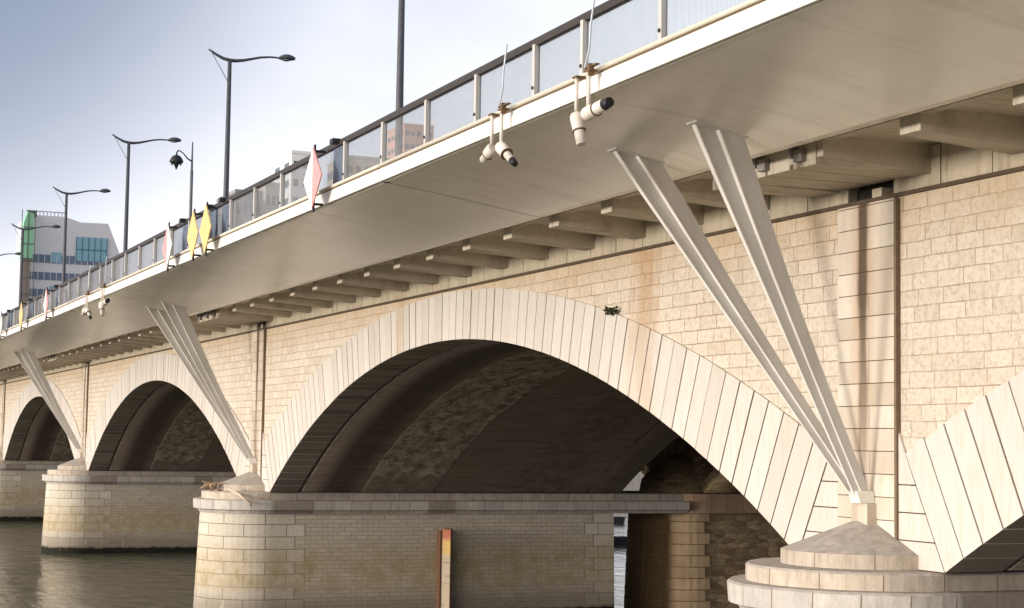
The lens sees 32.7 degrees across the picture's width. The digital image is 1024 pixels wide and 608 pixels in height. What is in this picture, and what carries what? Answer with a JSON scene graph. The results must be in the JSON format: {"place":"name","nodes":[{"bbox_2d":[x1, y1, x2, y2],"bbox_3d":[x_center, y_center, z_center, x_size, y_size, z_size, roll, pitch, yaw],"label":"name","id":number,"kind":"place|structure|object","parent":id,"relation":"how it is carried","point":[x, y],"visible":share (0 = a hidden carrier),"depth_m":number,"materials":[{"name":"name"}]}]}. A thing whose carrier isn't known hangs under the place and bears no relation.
{"place":"outdoors","nodes":[
{"label":"outdoors","id":0,"kind":"place"},
{"bbox_2d":[18,209,36,321],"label":"scaffold tower","id":1,"kind":"structure","parent":0,"point":[28,220],"depth_m":405.74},
{"bbox_2d":[14,211,119,316],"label":"office tower","id":2,"kind":"structure","parent":0,"point":[91,244],"depth_m":413.61,"materials":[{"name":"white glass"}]},
{"bbox_2d":[51,252,61,262],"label":"balcony window","id":3,"kind":"structure","parent":2,"relation":"in","point":[56,257],"depth_m":412.17,"materials":[{"name":"blue glass"}]},
{"bbox_2d":[216,189,262,234],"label":"grey block","id":4,"kind":"structure","parent":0,"point":[234,191],"depth_m":308.01,"materials":[{"name":"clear glass"}]},
{"bbox_2d":[218,203,259,221],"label":"windows","id":5,"kind":"structure","parent":4,"relation":"in","point":[251,205],"depth_m":308.10,"materials":[{"name":"grey glass"}]},
{"bbox_2d":[258,182,279,211],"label":"cream block","id":6,"kind":"structure","parent":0,"point":[269,197],"depth_m":320.20,"materials":[{"name":"beige concrete"}]},
{"bbox_2d":[262,195,278,205],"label":"windows","id":7,"kind":"structure","parent":6,"relation":"in","point":[268,196],"depth_m":320.14,"materials":[{"name":"grey glass"}]},
{"bbox_2d":[272,150,310,204],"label":"pale block","id":8,"kind":"structure","parent":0,"point":[285,160],"depth_m":343.71,"materials":[{"name":"white concrete"}]},
{"bbox_2d":[275,161,307,204],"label":"windows","id":9,"kind":"structure","parent":8,"relation":"in","point":[287,164],"depth_m":344.43,"materials":[{"name":"grey glass"}]},
{"bbox_2d":[0,513,627,607],"bbox_3d":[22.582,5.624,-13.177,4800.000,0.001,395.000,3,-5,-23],"label":"river","id":10,"kind":"structure","parent":0,"point":[32,575],"depth_m":79.90,"materials":[{"name":"liquid"}]},
{"bbox_2d":[436,528,452,607],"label":"gauge post","id":11,"kind":"object","parent":10,"relation":"in","point":[444,569],"visible":1,"depth_m":62.40,"materials":[{"name":"paint"}]},
{"bbox_2d":[0,83,1023,607],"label":"arch bridge","id":12,"kind":"structure","parent":10,"relation":"in","point":[516,407],"depth_m":41.68,"materials":[{"name":"stone"}]},
{"bbox_2d":[200,481,250,505],"bbox_3d":[-9.839,6.633,61.351,3.207,0.799,1.135,-3,-6,40],"label":"driftwood pile","id":13,"kind":"object","parent":12,"relation":"on","point":[210,485],"visible":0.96,"depth_m":61.49,"materials":[{"name":"brown wood"}]},
{"bbox_2d":[0,0,1023,502],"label":"steel footway","id":14,"kind":"structure","parent":12,"relation":"attached to","point":[726,96],"depth_m":27.14,"materials":[{"name":"white paint"}]},
{"bbox_2d":[0,252,20,255],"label":"street lamp","id":15,"kind":"object","parent":14,"relation":"on","point":[17,253],"visible":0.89,"depth_m":135.67,"materials":[{"name":"grey metal"}]},
{"bbox_2d":[11,223,60,304],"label":"street lamp","id":16,"kind":"object","parent":14,"relation":"on","point":[21,266],"visible":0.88,"depth_m":116.88,"materials":[{"name":"grey metal"}]},
{"bbox_2d":[53,187,110,303],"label":"street lamp","id":17,"kind":"object","parent":14,"relation":"on","point":[65,234],"visible":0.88,"depth_m":99.42,"materials":[{"name":"grey metal"}]},
{"bbox_2d":[81,265,91,318],"bbox_3d":[-15.222,-0.406,62.608,0.222,1.981,1.182,3,-5,-25],"label":"twin floodlight","id":18,"kind":"object","parent":14,"relation":"attached to","point":[86,310],"visible":1,"depth_m":62.45,"materials":[{"name":"white metal"}]},
{"bbox_2d":[99,256,109,315],"bbox_3d":[-13.848,-0.622,59.375,0.232,2.025,1.072,3,-5,-23],"label":"twin floodlight","id":19,"kind":"object","parent":14,"relation":"attached to","point":[103,303],"visible":1,"depth_m":59.49,"materials":[{"name":"white metal"}]},
{"bbox_2d":[112,134,180,276],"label":"street lamp","id":20,"kind":"object","parent":14,"relation":"on","point":[172,140],"visible":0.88,"depth_m":81.95,"materials":[{"name":"grey metal"}]},
{"bbox_2d":[169,142,192,216],"bbox_3d":[-11.491,-3.029,60.437,0.855,5.280,0.490,3,-5,-23],"label":"lantern post","id":21,"kind":"object","parent":14,"relation":"on","point":[176,160],"visible":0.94,"depth_m":60.57,"materials":[{"name":"black metal"}]},
{"bbox_2d":[208,49,295,197],"bbox_3d":[-9.632,-4.713,63.958,3.292,9.255,0.366,3,-5,-23],"label":"street lamp","id":22,"kind":"object","parent":14,"relation":"on","point":[286,57],"visible":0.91,"depth_m":63.76,"materials":[{"name":"grey metal"}]},
{"bbox_2d":[1,0,743,331],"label":"glass balustrade","id":23,"kind":"object","parent":14,"relation":"on","point":[617,47],"visible":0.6,"depth_m":32.13,"materials":[{"name":"glass"}]},
{"bbox_2d":[0,310,12,339],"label":"navigation sign","id":24,"kind":"object","parent":23,"relation":"attached to","point":[10,320],"visible":0.97,"depth_m":85.22,"materials":[{"name":"white metal"}]},
{"bbox_2d":[19,298,33,331],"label":"navigation sign","id":25,"kind":"object","parent":23,"relation":"attached to","point":[21,312],"visible":0.97,"depth_m":78.20,"materials":[{"name":"yellow metal"}]},
{"bbox_2d":[43,285,58,320],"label":"navigation sign","id":26,"kind":"object","parent":23,"relation":"attached to","point":[46,303],"visible":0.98,"depth_m":71.09,"materials":[{"name":"white metal"}]},
{"bbox_2d":[162,218,187,271],"bbox_3d":[-9.456,-1.641,49.181,0.462,1.460,1.600,3,-5,-23],"label":"navigation sign","id":27,"kind":"object","parent":23,"relation":"attached to","point":[167,246],"visible":0.95,"depth_m":49.11,"materials":[{"name":"white metal"}]},
{"bbox_2d":[187,204,217,260],"bbox_3d":[-8.194,-1.861,46.195,0.462,1.460,1.600,3,-5,-23],"label":"navigation sign","id":28,"kind":"object","parent":23,"relation":"attached to","point":[193,233],"visible":0.88,"depth_m":46.03,"materials":[{"name":"yellow metal"}]},
{"bbox_2d":[199,197,229,255],"bbox_3d":[-7.619,-1.961,44.834,0.462,1.460,1.600,3,-5,-23],"label":"navigation sign","id":29,"kind":"object","parent":23,"relation":"attached to","point":[205,228],"visible":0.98,"depth_m":44.74,"materials":[{"name":"yellow metal"}]},
{"bbox_2d":[303,138,342,211],"bbox_3d":[-3.840,-2.620,35.892,0.462,1.460,1.600,3,-5,-23],"label":"navigation sign","id":30,"kind":"object","parent":23,"relation":"attached to","point":[312,178],"visible":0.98,"depth_m":35.82,"materials":[{"name":"white metal"}]},
{"bbox_2d":[394,0,404,156],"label":"street lamp","id":31,"kind":"object","parent":14,"relation":"on","point":[400,62],"visible":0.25,"depth_m":45.94,"materials":[{"name":"grey metal"}]},
{"bbox_2d":[480,44,517,166],"bbox_3d":[-0.194,-3.029,27.046,0.219,1.969,1.137,3,-5,-25],"label":"twin floodlight","id":32,"kind":"object","parent":14,"relation":"attached to","point":[502,149],"visible":1,"depth_m":26.96,"materials":[{"name":"white metal"}]},
{"bbox_2d":[570,0,613,145],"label":"twin floodlight","id":33,"kind":"object","parent":14,"relation":"attached to","point":[591,111],"visible":1,"depth_m":24.12,"materials":[{"name":"white metal"}]},
{"bbox_2d":[603,306,617,315],"bbox_3d":[2.051,0.146,36.130,0.220,0.216,0.464,3,-5,-23],"label":"wall plant","id":34,"kind":"object","parent":12,"relation":"attached to","point":[610,310],"depth_m":36.14,"materials":[{"name":"green plant"}]},
{"bbox_2d":[614,536,626,545],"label":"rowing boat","id":35,"kind":"object","parent":10,"relation":"on","point":[620,540],"visible":0.43,"depth_m":110.06,"materials":[{"name":"wood"}]},
{"bbox_2d":[614,516,627,523],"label":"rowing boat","id":36,"kind":"object","parent":10,"relation":"on","point":[619,519],"visible":0.61,"depth_m":141.12,"materials":[{"name":"wood"}]},
{"bbox_2d":[624,436,787,607],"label":"old stone bridge","id":37,"kind":"structure","parent":10,"relation":"in","point":[710,542],"depth_m":67.27,"materials":[{"name":"brown stone"}]},
{"bbox_2d":[327,155,389,186],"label":"beige block","id":38,"kind":"structure","parent":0,"point":[369,163],"depth_m":380.49,"materials":[{"name":"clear glass"}]},
{"bbox_2d":[0,0,746,313],"label":"sky","id":39,"kind":"structure","parent":0,"point":[75,75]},
{"bbox_2d":[387,123,433,157],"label":"brick tower","id":40,"kind":"structure","parent":0,"point":[390,143],"depth_m":535.69,"materials":[{"name":"pink brick"}]},
{"bbox_2d":[388,131,431,153],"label":"windows","id":41,"kind":"structure","parent":40,"relation":"in","point":[406,133],"depth_m":535.35,"materials":[{"name":"grey glass"}]},
{"bbox_2d":[623,471,643,490],"bbox_3d":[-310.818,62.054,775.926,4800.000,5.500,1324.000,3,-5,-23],"label":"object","id":42,"kind":"structure","parent":0,"point":[634,484],"depth_m":195.88,"materials":[{"name":"stone"}]}
]}

